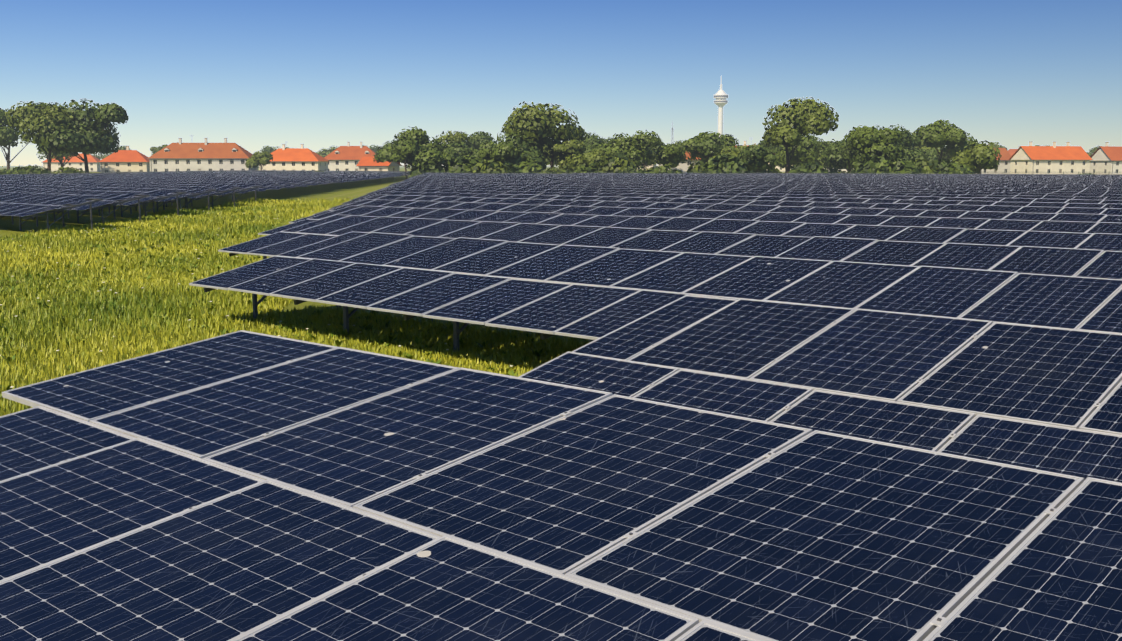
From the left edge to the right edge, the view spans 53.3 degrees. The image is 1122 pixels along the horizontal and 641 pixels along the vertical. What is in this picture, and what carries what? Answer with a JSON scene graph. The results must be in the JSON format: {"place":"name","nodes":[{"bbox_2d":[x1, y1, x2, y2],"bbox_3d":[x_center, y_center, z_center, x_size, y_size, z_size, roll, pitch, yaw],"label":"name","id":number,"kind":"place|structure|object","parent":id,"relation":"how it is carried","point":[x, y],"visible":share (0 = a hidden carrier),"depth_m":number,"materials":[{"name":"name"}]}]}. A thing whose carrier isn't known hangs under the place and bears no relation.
{"place":"outdoors","nodes":[
{"label":"outdoors","id":0,"kind":"place"},
{"bbox_2d":[41,153,100,171],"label":"house","id":1,"kind":"structure","parent":0,"point":[93,163],"depth_m":518.56,"materials":[{"name":"white paint"}]},
{"bbox_2d":[99,146,149,172],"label":"house","id":2,"kind":"structure","parent":0,"point":[127,160],"depth_m":347.27,"materials":[{"name":"beige paint"}]},
{"bbox_2d":[147,135,257,171],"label":"house","id":3,"kind":"structure","parent":0,"point":[205,156],"depth_m":330.31,"materials":[{"name":"paint"}]},
{"bbox_2d":[259,144,327,170],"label":"house","id":4,"kind":"structure","parent":0,"point":[302,158],"depth_m":350.28,"materials":[{"name":"white paint"}]},
{"bbox_2d":[0,196,588,415],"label":"meadow grass","id":5,"kind":"structure","parent":0,"point":[132,320],"depth_m":23.10,"materials":[{"name":"green plant"}]},
{"bbox_2d":[324,142,374,170],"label":"house","id":6,"kind":"structure","parent":0,"point":[348,157],"depth_m":373.79,"materials":[{"name":"white paint"}]},
{"bbox_2d":[0,166,784,413],"bbox_3d":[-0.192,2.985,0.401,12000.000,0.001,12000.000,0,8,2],"label":"ground","id":7,"kind":"structure","parent":0,"point":[353,189],"depth_m":69.32,"materials":[{"name":"green plant"}]},
{"bbox_2d":[0,108,35,168],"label":"tree","id":8,"kind":"object","parent":7,"relation":"on","point":[9,137],"visible":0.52,"depth_m":297.68,"materials":[{"name":"green plant"}]},
{"bbox_2d":[6,165,54,174],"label":"bush","id":9,"kind":"object","parent":7,"relation":"on","point":[29,169],"visible":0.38,"depth_m":230.82,"materials":[{"name":"green plant"}]},
{"bbox_2d":[5,101,77,170],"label":"tree","id":10,"kind":"object","parent":7,"relation":"on","point":[48,119],"visible":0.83,"depth_m":245.44,"materials":[{"name":"green plant"}]},
{"bbox_2d":[36,146,80,172],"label":"tree","id":11,"kind":"object","parent":7,"relation":"on","point":[60,156],"visible":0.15,"depth_m":327.19,"materials":[{"name":"green plant"}]},
{"bbox_2d":[51,167,86,173],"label":"bush","id":12,"kind":"object","parent":7,"relation":"on","point":[69,170],"visible":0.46,"depth_m":238.96,"materials":[{"name":"green plant"}]},
{"bbox_2d":[22,98,128,172],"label":"tree","id":13,"kind":"object","parent":7,"relation":"on","point":[89,135],"visible":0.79,"depth_m":249.84,"materials":[{"name":"green plant"}]},
{"bbox_2d":[92,151,111,159],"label":"tree","id":14,"kind":"object","parent":7,"relation":"on","point":[101,156],"visible":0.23,"depth_m":622.19,"materials":[{"name":"green plant"}]},
{"bbox_2d":[110,145,129,154],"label":"tree","id":15,"kind":"object","parent":7,"relation":"on","point":[122,148],"visible":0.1,"depth_m":558.91,"materials":[{"name":"green plant"}]},
{"bbox_2d":[150,144,167,155],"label":"tree","id":16,"kind":"object","parent":7,"relation":"on","point":[154,149],"visible":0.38,"depth_m":499.44,"materials":[{"name":"green plant"}]},
{"bbox_2d":[245,150,272,169],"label":"tree","id":17,"kind":"object","parent":7,"relation":"on","point":[258,159],"visible":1,"depth_m":327.74,"materials":[{"name":"green plant"}]},
{"bbox_2d":[261,146,280,153],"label":"tree","id":18,"kind":"object","parent":7,"relation":"on","point":[269,149],"visible":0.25,"depth_m":615.47,"materials":[{"name":"green plant"}]},
{"bbox_2d":[316,145,337,157],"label":"tree","id":19,"kind":"object","parent":7,"relation":"on","point":[325,152],"visible":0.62,"depth_m":595.78,"materials":[{"name":"green plant"}]},
{"bbox_2d":[369,144,378,151],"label":"tree","id":20,"kind":"object","parent":7,"relation":"on","point":[374,149],"visible":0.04,"depth_m":633.05,"materials":[{"name":"green plant"}]},
{"bbox_2d":[356,148,400,170],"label":"house","id":21,"kind":"structure","parent":7,"relation":"on","point":[366,164],"depth_m":296.89,"materials":[{"name":"beige paint"}]},
{"bbox_2d":[372,140,395,162],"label":"tree","id":22,"kind":"object","parent":7,"relation":"on","point":[386,145],"visible":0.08,"depth_m":296.70,"materials":[{"name":"green plant"}]},
{"bbox_2d":[390,136,428,178],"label":"tree","id":23,"kind":"object","parent":7,"relation":"on","point":[408,148],"visible":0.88,"depth_m":243.44,"materials":[{"name":"green plant"}]},
{"bbox_2d":[375,126,447,170],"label":"tree","id":24,"kind":"object","parent":7,"relation":"on","point":[421,136],"visible":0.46,"depth_m":251.39,"materials":[{"name":"green plant"}]},
{"bbox_2d":[0,177,831,351],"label":"support posts","id":25,"kind":"object","parent":7,"relation":"on","point":[457,331],"visible":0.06,"depth_m":56.80,"materials":[{"name":"metal"}]},
{"bbox_2d":[0,170,1121,640],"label":"solar array","id":26,"kind":"object","parent":25,"relation":"on","point":[824,408],"visible":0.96,"depth_m":6.60,"materials":[{"name":"blue glass"}]},
{"bbox_2d":[410,158,444,176],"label":"bush","id":27,"kind":"object","parent":7,"relation":"on","point":[418,170],"visible":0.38,"depth_m":227.46,"materials":[{"name":"green plant"}]},
{"bbox_2d":[412,149,454,172],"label":"tree","id":28,"kind":"object","parent":7,"relation":"on","point":[446,160],"visible":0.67,"depth_m":228.22,"materials":[{"name":"green plant"}]},
{"bbox_2d":[433,130,471,149],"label":"tree","id":29,"kind":"object","parent":7,"relation":"on","point":[457,137],"visible":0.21,"depth_m":284.52,"materials":[{"name":"green plant"}]},
{"bbox_2d":[439,142,478,159],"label":"tree","id":30,"kind":"object","parent":7,"relation":"on","point":[456,150],"visible":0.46,"depth_m":252.11,"materials":[{"name":"green plant"}]},
{"bbox_2d":[447,155,481,172],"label":"bush","id":31,"kind":"object","parent":7,"relation":"on","point":[461,164],"visible":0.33,"depth_m":218.42,"materials":[{"name":"green plant"}]},
{"bbox_2d":[467,131,494,149],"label":"tree","id":32,"kind":"object","parent":7,"relation":"on","point":[479,139],"visible":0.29,"depth_m":320.93,"materials":[{"name":"green plant"}]},
{"bbox_2d":[478,140,493,151],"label":"tree","id":33,"kind":"object","parent":7,"relation":"on","point":[487,145],"visible":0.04,"depth_m":264.95,"materials":[{"name":"green plant"}]},
{"bbox_2d":[471,159,510,173],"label":"bush","id":34,"kind":"object","parent":7,"relation":"on","point":[490,166],"visible":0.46,"depth_m":205.55,"materials":[{"name":"green plant"}]},
{"bbox_2d":[478,141,522,164],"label":"tree","id":35,"kind":"object","parent":7,"relation":"on","point":[506,152],"visible":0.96,"depth_m":225.40,"materials":[{"name":"green plant"}]},
{"bbox_2d":[501,161,522,172],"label":"bush","id":36,"kind":"object","parent":7,"relation":"on","point":[513,168],"visible":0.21,"depth_m":209.35,"materials":[{"name":"green plant"}]},
{"bbox_2d":[492,132,546,171],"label":"tree","id":37,"kind":"object","parent":7,"relation":"on","point":[524,147],"visible":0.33,"depth_m":233.35,"materials":[{"name":"green plant"}]},
{"bbox_2d":[516,154,542,172],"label":"bush","id":38,"kind":"object","parent":7,"relation":"on","point":[529,164],"visible":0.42,"depth_m":217.72,"materials":[{"name":"green plant"}]},
{"bbox_2d":[497,101,586,171],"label":"tree","id":39,"kind":"object","parent":7,"relation":"on","point":[536,125],"visible":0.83,"depth_m":237.86,"materials":[{"name":"green plant"}]},
{"bbox_2d":[538,146,556,165],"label":"tree","id":40,"kind":"object","parent":7,"relation":"on","point":[549,163],"depth_m":279.09,"materials":[{"name":"green plant"}]},
{"bbox_2d":[537,167,573,173],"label":"bush","id":41,"kind":"object","parent":7,"relation":"on","point":[554,169],"visible":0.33,"depth_m":203.86,"materials":[{"name":"green plant"}]},
{"bbox_2d":[5,171,1120,182],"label":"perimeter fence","id":42,"kind":"object","parent":7,"relation":"on","point":[535,173],"visible":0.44,"depth_m":190.87,"materials":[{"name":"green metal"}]},
{"bbox_2d":[560,164,574,171],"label":"bush","id":43,"kind":"object","parent":7,"relation":"on","point":[568,168],"visible":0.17,"depth_m":233.11,"materials":[{"name":"green plant"}]},
{"bbox_2d":[553,139,585,168],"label":"tree","id":44,"kind":"object","parent":7,"relation":"on","point":[570,151],"visible":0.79,"depth_m":236.69,"materials":[{"name":"green plant"}]},
{"bbox_2d":[573,162,601,172],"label":"bush","id":45,"kind":"object","parent":7,"relation":"on","point":[592,167],"visible":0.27,"depth_m":223.27,"materials":[{"name":"green plant"}]},
{"bbox_2d":[569,149,611,169],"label":"tree","id":46,"kind":"object","parent":7,"relation":"on","point":[596,157],"visible":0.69,"depth_m":229.72,"materials":[{"name":"green plant"}]},
{"bbox_2d":[582,142,601,153],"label":"tree","id":47,"kind":"object","parent":7,"relation":"on","point":[589,148],"visible":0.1,"depth_m":263.28,"materials":[{"name":"green plant"}]},
{"bbox_2d":[579,132,613,146],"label":"tree","id":48,"kind":"object","parent":7,"relation":"on","point":[592,139],"visible":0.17,"depth_m":293.51,"materials":[{"name":"green plant"}]},
{"bbox_2d":[597,154,635,172],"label":"bush","id":49,"kind":"object","parent":7,"relation":"on","point":[611,164],"visible":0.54,"depth_m":220.75,"materials":[{"name":"green plant"}]},
{"bbox_2d":[590,130,660,166],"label":"tree","id":50,"kind":"object","parent":7,"relation":"on","point":[636,148],"visible":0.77,"depth_m":244.07,"materials":[{"name":"green plant"}]},
{"bbox_2d":[615,165,648,172],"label":"bush","id":51,"kind":"object","parent":7,"relation":"on","point":[633,169],"visible":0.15,"depth_m":214.14,"materials":[{"name":"green plant"}]},
{"bbox_2d":[629,135,663,168],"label":"tree","id":52,"kind":"object","parent":7,"relation":"on","point":[651,149],"visible":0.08,"depth_m":320.10,"materials":[{"name":"green plant"}]},
{"bbox_2d":[641,165,683,173],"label":"bush","id":53,"kind":"object","parent":7,"relation":"on","point":[659,169],"visible":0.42,"depth_m":204.17,"materials":[{"name":"green plant"}]},
{"bbox_2d":[649,140,686,163],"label":"tree","id":54,"kind":"object","parent":7,"relation":"on","point":[668,144],"visible":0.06,"depth_m":281.05,"materials":[{"name":"green plant"}]},
{"bbox_2d":[655,144,685,168],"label":"tree","id":55,"kind":"object","parent":7,"relation":"on","point":[672,155],"visible":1,"depth_m":245.49,"materials":[{"name":"green plant"}]},
{"bbox_2d":[685,161,707,172],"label":"bush","id":56,"kind":"object","parent":7,"relation":"on","point":[697,167],"visible":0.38,"depth_m":217.50,"materials":[{"name":"green plant"}]},
{"bbox_2d":[681,131,738,161],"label":"tree","id":57,"kind":"object","parent":7,"relation":"on","point":[689,145],"visible":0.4,"depth_m":256.31,"materials":[{"name":"green plant"}]},
{"bbox_2d":[690,131,730,163],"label":"tree","id":58,"kind":"object","parent":7,"relation":"on","point":[711,145],"visible":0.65,"depth_m":253.98,"materials":[{"name":"green plant"}]},
{"bbox_2d":[714,76,727,136],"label":"tower","id":59,"kind":"structure","parent":7,"relation":"on","point":[720,96],"depth_m":1464.75,"materials":[{"name":"concrete"}]},
{"bbox_2d":[709,148,738,159],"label":"tree","id":60,"kind":"object","parent":7,"relation":"on","point":[733,153],"visible":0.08,"depth_m":231.94,"materials":[{"name":"green plant"}]},
{"bbox_2d":[701,152,752,173],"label":"bush","id":61,"kind":"object","parent":7,"relation":"on","point":[727,163],"visible":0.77,"depth_m":203.44,"materials":[{"name":"green plant"}]},
{"bbox_2d":[734,144,748,151],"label":"tree","id":62,"kind":"object","parent":7,"relation":"on","point":[739,148],"visible":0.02,"depth_m":295.49,"materials":[{"name":"green plant"}]},
{"bbox_2d":[738,143,776,172],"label":"tree","id":63,"kind":"object","parent":7,"relation":"on","point":[755,156],"visible":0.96,"depth_m":222.87,"materials":[{"name":"green plant"}]},
{"bbox_2d":[753,163,781,172],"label":"bush","id":64,"kind":"object","parent":7,"relation":"on","point":[765,170],"visible":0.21,"depth_m":230.18,"materials":[{"name":"green plant"}]},
{"bbox_2d":[760,140,804,172],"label":"tree","id":65,"kind":"object","parent":7,"relation":"on","point":[772,149],"visible":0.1,"depth_m":276.57,"materials":[{"name":"green plant"}]},
{"bbox_2d":[774,134,821,165],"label":"tree","id":66,"kind":"object","parent":7,"relation":"on","point":[807,148],"visible":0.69,"depth_m":258.25,"materials":[{"name":"green plant"}]},
{"bbox_2d":[762,97,838,172],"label":"tree","id":67,"kind":"object","parent":7,"relation":"on","point":[806,116],"visible":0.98,"depth_m":226.59,"materials":[{"name":"green plant"}]},
{"bbox_2d":[788,159,828,172],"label":"bush","id":68,"kind":"object","parent":7,"relation":"on","point":[810,167],"visible":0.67,"depth_m":224.24,"materials":[{"name":"green plant"}]},
{"bbox_2d":[808,135,828,166],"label":"tree","id":69,"kind":"object","parent":7,"relation":"on","point":[820,156],"visible":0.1,"depth_m":282.09,"materials":[{"name":"green plant"}]},
{"bbox_2d":[821,139,840,167],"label":"tree","id":70,"kind":"object","parent":7,"relation":"on","point":[830,142],"visible":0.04,"depth_m":321.36,"materials":[{"name":"green plant"}]},
{"bbox_2d":[827,168,845,172],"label":"bush","id":71,"kind":"object","parent":7,"relation":"on","point":[832,170],"visible":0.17,"depth_m":237.26,"materials":[{"name":"green plant"}]},
{"bbox_2d":[821,140,854,169],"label":"tree","id":72,"kind":"object","parent":7,"relation":"on","point":[825,156],"visible":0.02,"depth_m":275.09,"materials":[{"name":"green plant"}]},
{"bbox_2d":[825,141,880,170],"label":"tree","id":73,"kind":"object","parent":7,"relation":"on","point":[837,153],"visible":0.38,"depth_m":243.79,"materials":[{"name":"green plant"}]},
{"bbox_2d":[851,151,883,167],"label":"tree","id":74,"kind":"object","parent":7,"relation":"on","point":[856,158],"visible":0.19,"depth_m":226.15,"materials":[{"name":"green plant"}]},
{"bbox_2d":[853,156,891,172],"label":"bush","id":75,"kind":"object","parent":7,"relation":"on","point":[871,164],"visible":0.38,"depth_m":218.46,"materials":[{"name":"green plant"}]},
{"bbox_2d":[842,125,905,160],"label":"tree","id":76,"kind":"object","parent":7,"relation":"on","point":[869,140],"visible":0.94,"depth_m":222.26,"materials":[{"name":"green plant"}]},
{"bbox_2d":[874,157,926,173],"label":"bush","id":77,"kind":"object","parent":7,"relation":"on","point":[904,166],"visible":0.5,"depth_m":212.81,"materials":[{"name":"green plant"}]},
{"bbox_2d":[888,124,927,165],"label":"tree","id":78,"kind":"object","parent":7,"relation":"on","point":[908,141],"visible":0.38,"depth_m":247.74,"materials":[{"name":"green plant"}]},
{"bbox_2d":[916,149,938,161],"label":"tree","id":79,"kind":"object","parent":7,"relation":"on","point":[931,154],"visible":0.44,"depth_m":287.14,"materials":[{"name":"green plant"}]},
{"bbox_2d":[915,158,940,173],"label":"bush","id":80,"kind":"object","parent":7,"relation":"on","point":[929,167],"visible":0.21,"depth_m":217.79,"materials":[{"name":"green plant"}]},
{"bbox_2d":[909,132,947,160],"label":"tree","id":81,"kind":"object","parent":7,"relation":"on","point":[923,146],"visible":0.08,"depth_m":319.13,"materials":[{"name":"green plant"}]},
{"bbox_2d":[934,159,949,171],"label":"bush","id":82,"kind":"object","parent":7,"relation":"on","point":[942,163],"visible":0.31,"depth_m":228.26,"materials":[{"name":"green plant"}]},
{"bbox_2d":[914,119,977,159],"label":"tree","id":83,"kind":"object","parent":7,"relation":"on","point":[940,133],"visible":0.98,"depth_m":255.64,"materials":[{"name":"green plant"}]},
{"bbox_2d":[938,163,972,173],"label":"bush","id":84,"kind":"object","parent":7,"relation":"on","point":[953,168],"visible":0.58,"depth_m":208.30,"materials":[{"name":"green plant"}]},
{"bbox_2d":[942,143,978,159],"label":"tree","id":85,"kind":"object","parent":7,"relation":"on","point":[947,155],"visible":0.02,"depth_m":310.57,"materials":[{"name":"green plant"}]},
{"bbox_2d":[950,140,1001,173],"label":"tree","id":86,"kind":"object","parent":7,"relation":"on","point":[978,158],"visible":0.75,"depth_m":228.31,"materials":[{"name":"green plant"}]},
{"bbox_2d":[993,142,1002,147],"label":"tree","id":87,"kind":"object","parent":7,"relation":"on","point":[995,145],"visible":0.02,"depth_m":457.53,"materials":[{"name":"green plant"}]},
{"bbox_2d":[1086,145,1099,155],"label":"tree","id":88,"kind":"object","parent":7,"relation":"on","point":[1092,151],"visible":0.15,"depth_m":542.66,"materials":[{"name":"green plant"}]},
{"bbox_2d":[0,0,1121,165],"label":"sky","id":89,"kind":"structure","parent":0,"point":[318,75],"materials":[{"name":"blue"}]},
{"bbox_2d":[637,164,655,170],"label":"house","id":90,"kind":"structure","parent":0,"point":[649,167],"depth_m":351.41,"materials":[{"name":"beige paint"}]},
{"bbox_2d":[658,151,700,172],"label":"house","id":91,"kind":"structure","parent":0,"point":[683,167],"depth_m":291.72,"materials":[{"name":"white paint"}]},
{"bbox_2d":[754,143,792,171],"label":"house","id":92,"kind":"structure","parent":0,"point":[781,169],"depth_m":506.69,"materials":[{"name":"beige paint"}]},
{"bbox_2d":[975,148,1010,173],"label":"house","id":93,"kind":"structure","parent":0,"point":[1004,165],"depth_m":353.52,"materials":[{"name":"white paint"}]},
{"bbox_2d":[1007,146,1019,155],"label":"house","id":94,"kind":"structure","parent":0,"point":[1011,152],"depth_m":505.62,"materials":[{"name":"white paint"}]},
{"bbox_2d":[1009,141,1091,174],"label":"house","id":95,"kind":"structure","parent":0,"point":[1066,159],"depth_m":333.31,"materials":[{"name":"white paint"}]},
{"bbox_2d":[1089,142,1121,174],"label":"house","id":96,"kind":"structure","parent":0,"point":[1107,158],"depth_m":340.02,"materials":[{"name":"white paint"}]}
]}

